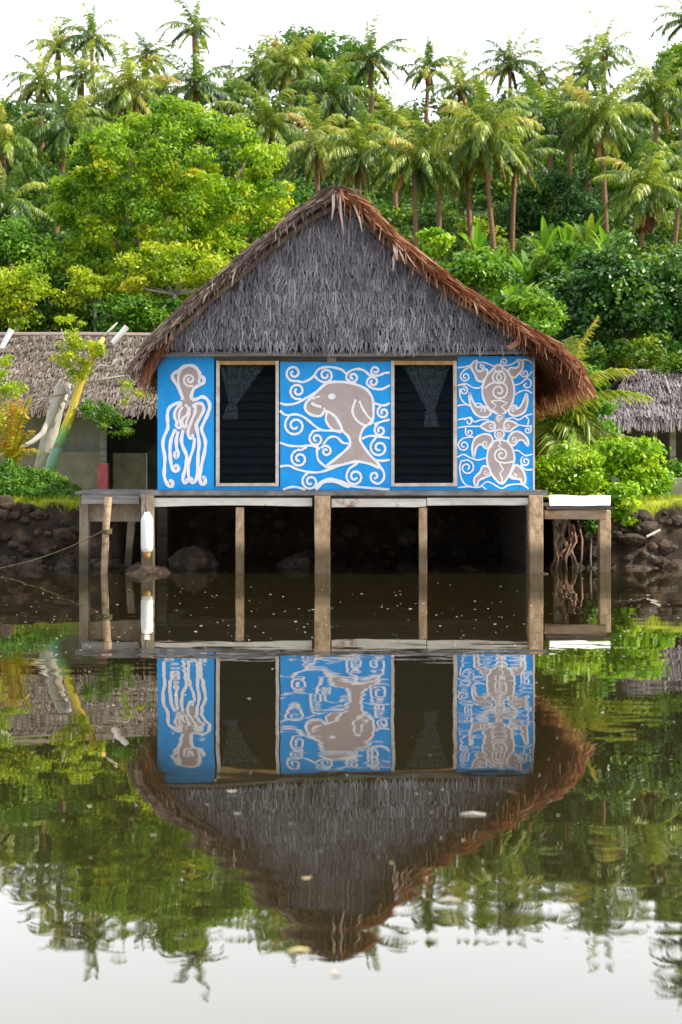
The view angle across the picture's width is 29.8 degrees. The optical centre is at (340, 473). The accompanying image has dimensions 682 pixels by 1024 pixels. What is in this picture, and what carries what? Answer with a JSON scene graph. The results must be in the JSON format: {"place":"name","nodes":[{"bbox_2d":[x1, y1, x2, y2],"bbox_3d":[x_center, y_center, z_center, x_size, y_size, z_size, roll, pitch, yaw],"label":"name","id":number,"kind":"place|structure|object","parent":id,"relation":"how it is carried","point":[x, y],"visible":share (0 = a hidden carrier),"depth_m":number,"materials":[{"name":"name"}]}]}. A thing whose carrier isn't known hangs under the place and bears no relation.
{"place":"outdoors","nodes":[
{"label":"outdoors","id":0,"kind":"place"},
{"bbox_2d":[0,554,681,1023],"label":"water","id":1,"kind":"structure","parent":0,"point":[556,868],"depth_m":6.18,"materials":[{"name":"liquid"}]},
{"bbox_2d":[101,497,111,573],"bbox_3d":[-3.599,1.127,19.618,0.182,1.543,0.118,0,0,0],"label":"mooring pole","id":2,"kind":"object","parent":1,"relation":"in","point":[105,537],"visible":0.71,"depth_m":19.57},
{"bbox_2d":[0,528,111,568],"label":"mooring rope","id":3,"kind":"object","parent":2,"relation":"attached to","point":[104,531],"visible":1,"depth_m":19.65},
{"bbox_2d":[124,562,159,574],"bbox_3d":[-3.103,1.549,19.718,0.600,0.347,0.722,-8,7,36],"label":"boulder","id":4,"kind":"object","parent":1,"relation":"in","point":[137,568],"visible":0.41,"depth_m":19.54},
{"bbox_2d":[167,545,218,569],"bbox_3d":[-2.369,1.463,20.671,0.823,0.635,0.855,0,0,-21],"label":"boulder","id":5,"kind":"object","parent":1,"relation":"in","point":[194,557],"visible":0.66,"depth_m":20.41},
{"bbox_2d":[277,554,311,567],"bbox_3d":[-0.788,1.558,21.208,0.600,0.456,0.594,0,0,-34],"label":"boulder","id":6,"kind":"object","parent":1,"relation":"in","point":[294,561],"visible":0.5,"depth_m":21.01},
{"bbox_2d":[550,509,582,569],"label":"mangrove roots","id":7,"kind":"object","parent":1,"relation":"in","point":[567,551],"visible":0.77,"depth_m":20.60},
{"bbox_2d":[0,159,681,567],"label":"ground","id":8,"kind":"structure","parent":0,"point":[192,525],"depth_m":24.55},
{"bbox_2d":[0,495,14,510],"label":"boulder","id":9,"kind":"object","parent":8,"relation":"on","point":[7,502],"visible":0.92,"depth_m":21.23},
{"bbox_2d":[0,353,28,439],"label":"sapling","id":10,"kind":"object","parent":8,"relation":"on","point":[4,387],"visible":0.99,"depth_m":24.35,"materials":[{"name":"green plant"}]},
{"bbox_2d":[0,102,50,325],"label":"coconut palm","id":11,"kind":"object","parent":8,"relation":"on","point":[8,150],"visible":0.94,"depth_m":57.82,"materials":[{"name":"green plant"}]},
{"bbox_2d":[0,162,52,327],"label":"coconut palm","id":12,"kind":"object","parent":8,"relation":"on","point":[7,207],"visible":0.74,"depth_m":49.83,"materials":[{"name":"green plant"}]},
{"bbox_2d":[0,214,60,289],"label":"leafy tree","id":13,"kind":"object","parent":8,"relation":"on","point":[17,243],"visible":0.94,"depth_m":34.64,"materials":[{"name":"green plant"}]},
{"bbox_2d":[0,249,62,331],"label":"shrubby tree","id":14,"kind":"object","parent":8,"relation":"on","point":[25,284],"visible":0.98,"depth_m":32.84,"materials":[{"name":"green plant"}]},
{"bbox_2d":[2,42,76,195],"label":"coconut palm","id":15,"kind":"object","parent":8,"relation":"on","point":[39,88],"visible":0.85,"depth_m":81.81,"materials":[{"name":"green plant"}]},
{"bbox_2d":[0,455,90,499],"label":"ground cover","id":16,"kind":"object","parent":8,"relation":"on","point":[24,481],"visible":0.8,"depth_m":22.53,"materials":[{"name":"green plant"}]},
{"bbox_2d":[0,390,38,463],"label":"shrub","id":17,"kind":"object","parent":16,"relation":"on","point":[10,447],"visible":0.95,"depth_m":23.91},
{"bbox_2d":[24,14,89,174],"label":"coconut palm","id":18,"kind":"object","parent":8,"relation":"on","point":[58,38],"visible":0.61,"depth_m":87.81,"materials":[{"name":"green plant"}]},
{"bbox_2d":[12,78,111,231],"bbox_3d":[-12.739,-12.155,60.034,4.490,12.944,4.666,0,0,19],"label":"coconut palm","id":19,"kind":"object","parent":8,"relation":"on","point":[56,133],"visible":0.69,"depth_m":59.70,"materials":[{"name":"green plant"}]},
{"bbox_2d":[52,527,77,544],"bbox_3d":[-4.582,1.054,21.251,0.408,0.334,0.406,0,0,-40],"label":"boulder","id":20,"kind":"object","parent":8,"relation":"on","point":[64,536],"visible":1,"depth_m":21.13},
{"bbox_2d":[19,255,124,326],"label":"leafy tree","id":21,"kind":"object","parent":8,"relation":"on","point":[58,281],"visible":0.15,"depth_m":34.97,"materials":[{"name":"green plant"}]},
{"bbox_2d":[0,313,151,472],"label":"leaning tree","id":22,"kind":"object","parent":8,"relation":"on","point":[52,444],"visible":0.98,"depth_m":25.12,"materials":[{"name":"green plant"}]},
{"bbox_2d":[0,325,157,493],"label":"thatched hut","id":23,"kind":"object","parent":8,"relation":"on","point":[131,460],"visible":0.5,"depth_m":28.35,"materials":[{"name":"plant"}]},
{"bbox_2d":[54,39,112,137],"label":"coconut palm","id":24,"kind":"object","parent":8,"relation":"on","point":[76,76],"visible":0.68,"depth_m":83.68,"materials":[{"name":"green plant"}]},
{"bbox_2d":[46,264,135,331],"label":"shrubby tree","id":25,"kind":"object","parent":8,"relation":"on","point":[92,288],"visible":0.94,"depth_m":33.12,"materials":[{"name":"green plant"}]},
{"bbox_2d":[54,0,127,193],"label":"coconut palm","id":26,"kind":"object","parent":8,"relation":"on","point":[90,33],"visible":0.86,"depth_m":85.87,"materials":[{"name":"green plant"}]},
{"bbox_2d":[97,463,108,488],"bbox_3d":[-4.137,0.192,22.280,0.178,0.740,0.160,0,0,0],"label":"red post","id":27,"kind":"object","parent":8,"relation":"on","point":[102,475],"visible":0.56,"depth_m":22.20,"materials":[{"name":"paint"}]},
{"bbox_2d":[93,558,121,568],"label":"boulder","id":28,"kind":"object","parent":8,"relation":"on","point":[112,563],"visible":0.48,"depth_m":20.70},
{"bbox_2d":[75,489,154,571],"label":"side platform","id":29,"kind":"structure","parent":8,"relation":"on","point":[126,506],"depth_m":20.00,"materials":[{"name":"grey wood"}]},
{"bbox_2d":[72,38,181,277],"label":"coconut palm","id":30,"kind":"object","parent":8,"relation":"on","point":[130,93],"visible":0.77,"depth_m":69.63,"materials":[{"name":"green plant"}]},
{"bbox_2d":[83,292,181,332],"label":"leafy tree","id":31,"kind":"object","parent":8,"relation":"on","point":[148,315],"visible":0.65,"depth_m":32.01,"materials":[{"name":"green plant"}]},
{"bbox_2d":[117,28,181,158],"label":"coconut palm","id":32,"kind":"object","parent":8,"relation":"on","point":[146,51],"visible":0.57,"depth_m":85.67,"materials":[{"name":"green plant"}]},
{"bbox_2d":[26,93,294,327],"bbox_3d":[-4.707,-5.427,36.958,8.402,11.192,7.000,0,0,0],"label":"rain tree","id":33,"kind":"object","parent":8,"relation":"on","point":[184,200],"visible":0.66,"depth_m":35.28,"materials":[{"name":"green plant"}]},
{"bbox_2d":[140,68,186,210],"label":"coconut palm","id":34,"kind":"object","parent":8,"relation":"on","point":[161,92],"visible":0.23,"depth_m":77.66,"materials":[{"name":"green plant"}]},
{"bbox_2d":[101,241,229,311],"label":"shrubby tree","id":35,"kind":"object","parent":8,"relation":"on","point":[167,273],"visible":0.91,"depth_m":32.93,"materials":[{"name":"green plant"}]},
{"bbox_2d":[156,0,227,144],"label":"coconut palm","id":36,"kind":"object","parent":8,"relation":"on","point":[195,31],"visible":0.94,"depth_m":85.75,"materials":[{"name":"green plant"}]},
{"bbox_2d":[151,34,240,178],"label":"coconut palm","id":37,"kind":"object","parent":8,"relation":"on","point":[198,89],"visible":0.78,"depth_m":73.60,"materials":[{"name":"green plant"}]},
{"bbox_2d":[201,59,258,222],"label":"coconut palm","id":38,"kind":"object","parent":8,"relation":"on","point":[230,86],"visible":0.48,"depth_m":77.91,"materials":[{"name":"green plant"}]},
{"bbox_2d":[232,39,286,117],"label":"coconut palm","id":39,"kind":"object","parent":8,"relation":"on","point":[258,62],"visible":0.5,"depth_m":85.56,"materials":[{"name":"green plant"}]},
{"bbox_2d":[212,78,312,172],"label":"coconut palm","id":40,"kind":"object","parent":8,"relation":"on","point":[269,129],"visible":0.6,"depth_m":63.65,"materials":[{"name":"green plant"}]},
{"bbox_2d":[237,182,317,229],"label":"leafy tree","id":41,"kind":"object","parent":8,"relation":"on","point":[297,198],"visible":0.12,"depth_m":42.50,"materials":[{"name":"green plant"}]},
{"bbox_2d":[272,517,288,529],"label":"boulder","id":42,"kind":"object","parent":8,"relation":"on","point":[279,523],"visible":1,"depth_m":24.61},
{"bbox_2d":[254,24,330,177],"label":"coconut palm","id":43,"kind":"object","parent":8,"relation":"on","point":[290,68],"visible":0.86,"depth_m":81.72,"materials":[{"name":"green plant"}]},
{"bbox_2d":[275,91,353,192],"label":"coconut palm","id":44,"kind":"object","parent":8,"relation":"on","point":[317,159],"visible":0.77,"depth_m":53.72,"materials":[{"name":"green plant"}]},
{"bbox_2d":[254,25,376,128],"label":"dome tree","id":45,"kind":"object","parent":8,"relation":"on","point":[322,51],"visible":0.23,"depth_m":89.36,"materials":[{"name":"green plant"}]},
{"bbox_2d":[280,55,374,183],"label":"coconut palm","id":46,"kind":"object","parent":8,"relation":"on","point":[330,85],"visible":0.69,"depth_m":71.62,"materials":[{"name":"green plant"}]},
{"bbox_2d":[0,56,681,309],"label":"woodland","id":47,"kind":"object","parent":8,"relation":"on","point":[654,242],"visible":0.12,"depth_m":69.52,"materials":[{"name":"green plant"}]},
{"bbox_2d":[0,303,681,391],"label":"undergrowth","id":48,"kind":"object","parent":8,"relation":"on","point":[637,348],"visible":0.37,"depth_m":33.41,"materials":[{"name":"green plant"}]},
{"bbox_2d":[0,493,681,514],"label":"lawn grass","id":49,"kind":"structure","parent":8,"relation":"on","point":[23,500],"depth_m":21.59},
{"bbox_2d":[341,522,360,537],"bbox_3d":[0.174,1.097,24.751,0.465,0.311,0.383,0,0,29],"label":"boulder","id":50,"kind":"object","parent":8,"relation":"on","point":[351,530],"visible":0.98,"depth_m":24.61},
{"bbox_2d":[311,103,398,351],"bbox_3d":[0.723,-9.122,51.879,3.971,11.776,3.962,0,0,0],"label":"coconut palm","id":51,"kind":"object","parent":8,"relation":"on","point":[353,171],"visible":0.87,"depth_m":51.64,"materials":[{"name":"green plant"}]},
{"bbox_2d":[120,185,597,573],"bbox_3d":[0.271,-1.155,22.832,7.303,6.376,7.653,0,0,0],"label":"painted hut","id":52,"kind":"object","parent":8,"relation":"on","point":[275,385],"visible":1,"depth_m":19.97,"materials":[{"name":"grey plant"}]},
{"bbox_2d":[141,492,152,558],"bbox_3d":[-2.963,0.788,19.513,0.186,1.022,0.216,0,0,-28],"label":"mooring float","id":53,"kind":"object","parent":52,"relation":"hanging from","point":[146,533],"visible":1,"depth_m":19.43,"materials":[{"name":"white plastic"}]},
{"bbox_2d":[216,361,278,486],"bbox_3d":[-1.462,-0.779,20.022,0.985,1.966,0.110,0,0,0],"label":"window","id":54,"kind":"structure","parent":52,"relation":"in","point":[247,388],"depth_m":20.05,"materials":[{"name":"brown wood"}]},
{"bbox_2d":[391,361,456,486],"bbox_3d":[1.298,-0.780,20.022,1.036,1.966,0.109,0,0,0],"label":"window","id":55,"kind":"structure","parent":52,"relation":"in","point":[424,397],"depth_m":20.05,"materials":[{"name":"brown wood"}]},
{"bbox_2d":[334,14,411,200],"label":"coconut palm","id":56,"kind":"object","parent":8,"relation":"on","point":[377,58],"visible":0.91,"depth_m":83.74,"materials":[{"name":"green plant"}]},
{"bbox_2d":[360,91,430,228],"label":"coconut palm","id":57,"kind":"object","parent":8,"relation":"on","point":[395,125],"visible":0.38,"depth_m":65.74,"materials":[{"name":"green plant"}]},
{"bbox_2d":[396,528,418,547],"bbox_3d":[1.272,1.242,24.621,0.436,0.403,0.439,0,0,-17],"label":"boulder","id":58,"kind":"object","parent":8,"relation":"on","point":[407,537],"visible":1,"depth_m":24.46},
{"bbox_2d":[357,109,476,248],"bbox_3d":[2.780,-8.338,50.122,4.095,11.183,4.072,0,0,-36],"label":"coconut palm","id":59,"kind":"object","parent":8,"relation":"on","point":[414,162],"visible":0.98,"depth_m":49.75,"materials":[{"name":"green plant"}]},
{"bbox_2d":[394,35,460,153],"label":"coconut palm","id":60,"kind":"object","parent":8,"relation":"on","point":[424,72],"visible":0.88,"depth_m":85.76,"materials":[{"name":"green plant"}]},
{"bbox_2d":[416,226,455,262],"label":"leafy tree","id":61,"kind":"object","parent":8,"relation":"on","point":[436,243],"visible":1,"depth_m":29.81,"materials":[{"name":"green plant"}]},
{"bbox_2d":[409,134,474,261],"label":"coconut palm","id":62,"kind":"object","parent":8,"relation":"on","point":[439,215],"visible":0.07,"depth_m":57.91,"materials":[{"name":"green plant"}]},
{"bbox_2d":[420,47,496,221],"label":"coconut palm","id":63,"kind":"object","parent":8,"relation":"on","point":[460,88],"visible":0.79,"depth_m":79.78,"materials":[{"name":"green plant"}]},
{"bbox_2d":[428,113,516,252],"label":"coconut palm","id":64,"kind":"object","parent":8,"relation":"on","point":[463,182],"visible":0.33,"depth_m":51.91,"materials":[{"name":"green plant"}]},
{"bbox_2d":[458,218,486,249],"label":"banana plant","id":65,"kind":"object","parent":8,"relation":"on","point":[479,238],"visible":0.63,"depth_m":45.74,"materials":[{"name":"green plant"}]},
{"bbox_2d":[439,245,523,297],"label":"leafy tree","id":66,"kind":"object","parent":8,"relation":"on","point":[478,270],"visible":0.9,"depth_m":32.51,"materials":[{"name":"green plant"}]},
{"bbox_2d":[425,71,544,299],"bbox_3d":[5.613,-9.249,49.915,4.901,12.812,4.862,0,0,0],"label":"coconut palm","id":67,"kind":"object","parent":8,"relation":"on","point":[484,145],"visible":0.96,"depth_m":49.59,"materials":[{"name":"green plant"}]},
{"bbox_2d":[473,243,512,301],"bbox_3d":[4.641,-3.223,40.236,1.420,8.080,1.223,0,0,0],"label":"banana plant","id":68,"kind":"object","parent":8,"relation":"on","point":[500,257],"visible":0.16,"depth_m":39.90,"materials":[{"name":"green plant"}]},
{"bbox_2d":[474,27,544,117],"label":"coconut palm","id":69,"kind":"object","parent":8,"relation":"on","point":[507,57],"visible":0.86,"depth_m":83.89,"materials":[{"name":"green plant"}]},
{"bbox_2d":[476,114,563,253],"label":"coconut palm","id":70,"kind":"object","parent":8,"relation":"on","point":[528,176],"visible":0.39,"depth_m":52.91,"materials":[{"name":"green plant"}]},
{"bbox_2d":[504,242,542,285],"bbox_3d":[6.097,-3.558,41.961,1.207,7.985,1.786,0,0,42],"label":"banana plant","id":71,"kind":"object","parent":8,"relation":"on","point":[529,268],"visible":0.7,"depth_m":41.80,"materials":[{"name":"green plant"}]},
{"bbox_2d":[501,279,545,297],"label":"banana plant","id":72,"kind":"object","parent":8,"relation":"on","point":[510,289],"visible":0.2,"depth_m":35.62,"materials":[{"name":"green plant"}]},
{"bbox_2d":[493,73,567,251],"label":"coconut palm","id":73,"kind":"object","parent":8,"relation":"on","point":[528,91],"visible":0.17,"depth_m":71.48,"materials":[{"name":"green plant"}]},
{"bbox_2d":[492,284,569,336],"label":"leafy tree","id":74,"kind":"object","parent":8,"relation":"on","point":[534,313],"visible":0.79,"depth_m":30.50,"materials":[{"name":"green plant"}]},
{"bbox_2d":[507,40,560,171],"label":"coconut palm","id":75,"kind":"object","parent":8,"relation":"on","point":[542,81],"visible":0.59,"depth_m":83.74,"materials":[{"name":"green plant"}]},
{"bbox_2d":[524,215,560,252],"bbox_3d":[7.634,-5.273,48.066,1.935,8.652,1.308,0,0,39],"label":"banana plant","id":76,"kind":"object","parent":8,"relation":"on","point":[548,235],"visible":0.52,"depth_m":47.78,"materials":[{"name":"green plant"}]},
{"bbox_2d":[510,79,590,223],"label":"coconut palm","id":77,"kind":"object","parent":8,"relation":"on","point":[551,124],"visible":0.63,"depth_m":59.67,"materials":[{"name":"green plant"}]},
{"bbox_2d":[486,167,621,337],"bbox_3d":[9.944,-10.212,60.397,6.435,7.897,5.212,0,0,0],"label":"dome tree","id":78,"kind":"object","parent":8,"relation":"on","point":[528,215],"visible":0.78,"depth_m":58.89,"materials":[{"name":"green plant"}]},
{"bbox_2d":[517,238,608,290],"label":"leafy tree","id":79,"kind":"object","parent":8,"relation":"on","point":[550,258],"visible":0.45,"depth_m":41.21,"materials":[{"name":"green plant"}]},
{"bbox_2d":[556,222,578,244],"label":"banana plant","id":80,"kind":"object","parent":8,"relation":"on","point":[566,234],"visible":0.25,"depth_m":49.81,"materials":[{"name":"green plant"}]},
{"bbox_2d":[537,68,598,193],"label":"coconut palm","id":81,"kind":"object","parent":8,"relation":"on","point":[556,78],"visible":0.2,"depth_m":73.59,"materials":[{"name":"green plant"}]},
{"bbox_2d":[535,440,613,499],"bbox_3d":[3.987,0.049,22.453,1.671,1.331,1.169,0,0,0],"label":"bright shrub","id":82,"kind":"object","parent":8,"relation":"on","point":[580,474],"visible":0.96,"depth_m":22.25,"materials":[{"name":"green plant"}]},
{"bbox_2d":[543,495,610,571],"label":"landing platform","id":83,"kind":"structure","parent":8,"relation":"on","point":[600,513],"depth_m":19.83,"materials":[{"name":"wood"}]},
{"bbox_2d":[535,346,622,442],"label":"leafy tree","id":84,"kind":"object","parent":8,"relation":"on","point":[606,408],"visible":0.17,"depth_m":26.81,"materials":[{"name":"green plant"}]},
{"bbox_2d":[560,213,607,252],"bbox_3d":[9.106,-5.259,47.955,1.631,8.821,1.573,0,0,36],"label":"banana plant","id":85,"kind":"object","parent":8,"relation":"on","point":[581,233],"visible":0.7,"depth_m":47.76,"materials":[{"name":"green plant"}]},
{"bbox_2d":[576,519,597,565],"bbox_3d":[4.072,1.217,20.773,0.502,1.182,0.454,0,0,-22],"label":"bright shrub","id":86,"kind":"object","parent":8,"relation":"on","point":[591,528],"visible":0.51,"depth_m":20.72,"materials":[{"name":"green plant"}]},
{"bbox_2d":[552,30,627,195],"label":"coconut palm","id":87,"kind":"object","parent":8,"relation":"on","point":[588,58],"visible":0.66,"depth_m":81.65,"materials":[{"name":"green plant"}]},
{"bbox_2d":[535,315,656,490],"bbox_3d":[4.427,-1.313,23.939,2.330,3.292,2.332,0,0,-42],"label":"young palm","id":88,"kind":"object","parent":8,"relation":"on","point":[549,435],"visible":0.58,"depth_m":23.75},
{"bbox_2d":[516,229,681,383],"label":"glossy tree","id":89,"kind":"object","parent":8,"relation":"on","point":[630,298],"visible":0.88,"depth_m":34.42,"materials":[{"name":"green plant"}]},
{"bbox_2d":[568,8,636,199],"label":"coconut palm","id":90,"kind":"object","parent":8,"relation":"on","point":[612,52],"visible":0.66,"depth_m":83.86,"materials":[{"name":"green plant"}]},
{"bbox_2d":[549,62,659,234],"bbox_3d":[11.899,-11.954,57.919,4.720,13.195,5.132,0,0,0],"label":"coconut palm","id":91,"kind":"object","parent":8,"relation":"on","point":[605,126],"visible":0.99,"depth_m":57.79,"materials":[{"name":"green plant"}]},
{"bbox_2d":[589,225,631,387],"bbox_3d":[9.650,-4.483,46.130,1.398,8.682,1.348,0,0,-7],"label":"banana plant","id":92,"kind":"object","parent":8,"relation":"on","point":[603,237],"visible":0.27,"depth_m":45.79,"materials":[{"name":"green plant"}]},
{"bbox_2d":[605,480,643,526],"bbox_3d":[4.603,0.526,21.278,0.887,0.826,0.798,0,0,0],"label":"bright shrub","id":93,"kind":"object","parent":8,"relation":"on","point":[624,498],"visible":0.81,"depth_m":21.13,"materials":[{"name":"green plant"}]},
{"bbox_2d":[587,133,669,227],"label":"palm tree","id":94,"kind":"object","parent":8,"relation":"on","point":[626,158],"visible":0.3,"depth_m":65.54,"materials":[{"name":"green plant"}]},
{"bbox_2d":[618,533,647,545],"bbox_3d":[4.755,1.081,20.949,0.735,0.197,0.443,12,-15,-44],"label":"boulder","id":95,"kind":"object","parent":8,"relation":"on","point":[632,539],"visible":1,"depth_m":20.78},
{"bbox_2d":[587,369,681,489],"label":"thatched hut","id":96,"kind":"object","parent":8,"relation":"on","point":[660,418],"visible":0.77,"depth_m":31.73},
{"bbox_2d":[591,434,681,498],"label":"bright shrub","id":97,"kind":"object","parent":8,"relation":"on","point":[639,460],"visible":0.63,"depth_m":22.67,"materials":[{"name":"green plant"}]},
{"bbox_2d":[592,131,681,361],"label":"coconut palm","id":98,"kind":"object","parent":8,"relation":"on","point":[643,190],"visible":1,"depth_m":47.70,"materials":[{"name":"green plant"}]},
{"bbox_2d":[610,93,663,226],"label":"coconut palm","id":99,"kind":"object","parent":8,"relation":"on","point":[647,132],"visible":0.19,"depth_m":69.46,"materials":[{"name":"green plant"}]},
{"bbox_2d":[609,54,681,235],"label":"coconut palm","id":100,"kind":"object","parent":8,"relation":"on","point":[659,100],"visible":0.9,"depth_m":65.61,"materials":[{"name":"green plant"}]},
{"bbox_2d":[638,509,652,521],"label":"boulder","id":101,"kind":"object","parent":8,"relation":"on","point":[644,515],"visible":0.65,"depth_m":21.17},
{"bbox_2d":[635,520,657,536],"bbox_3d":[5.035,0.916,21.157,0.369,0.310,0.423,0,0,30],"label":"boulder","id":102,"kind":"object","parent":8,"relation":"on","point":[647,527],"visible":0.73,"depth_m":21.01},
{"bbox_2d":[630,138,681,355],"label":"coconut palm","id":103,"kind":"object","parent":8,"relation":"on","point":[674,164],"visible":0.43,"depth_m":53.91,"materials":[{"name":"green plant"}]},
{"bbox_2d":[632,35,681,212],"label":"leafy tree","id":104,"kind":"object","parent":8,"relation":"on","point":[675,50],"visible":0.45,"depth_m":79.39,"materials":[{"name":"green plant"}]},
{"bbox_2d":[656,539,673,555],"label":"boulder","id":105,"kind":"object","parent":8,"relation":"on","point":[665,546],"visible":0.88,"depth_m":20.99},
{"bbox_2d":[649,0,681,43],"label":"coconut palm","id":106,"kind":"object","parent":8,"relation":"on","point":[673,24],"visible":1,"depth_m":72.16,"materials":[{"name":"green plant"}]},
{"bbox_2d":[661,457,681,491],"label":"bright shrub","id":107,"kind":"object","parent":8,"relation":"on","point":[677,469],"visible":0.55,"depth_m":25.89,"materials":[{"name":"green plant"}]},
{"bbox_2d":[668,478,681,495],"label":"wall","id":108,"kind":"structure","parent":8,"relation":"on","point":[677,486],"depth_m":24.60,"materials":[{"name":"concrete"}]},
{"bbox_2d":[0,0,681,159],"label":"sky","id":109,"kind":"structure","parent":0,"point":[461,24],"materials":[{"name":"white"}]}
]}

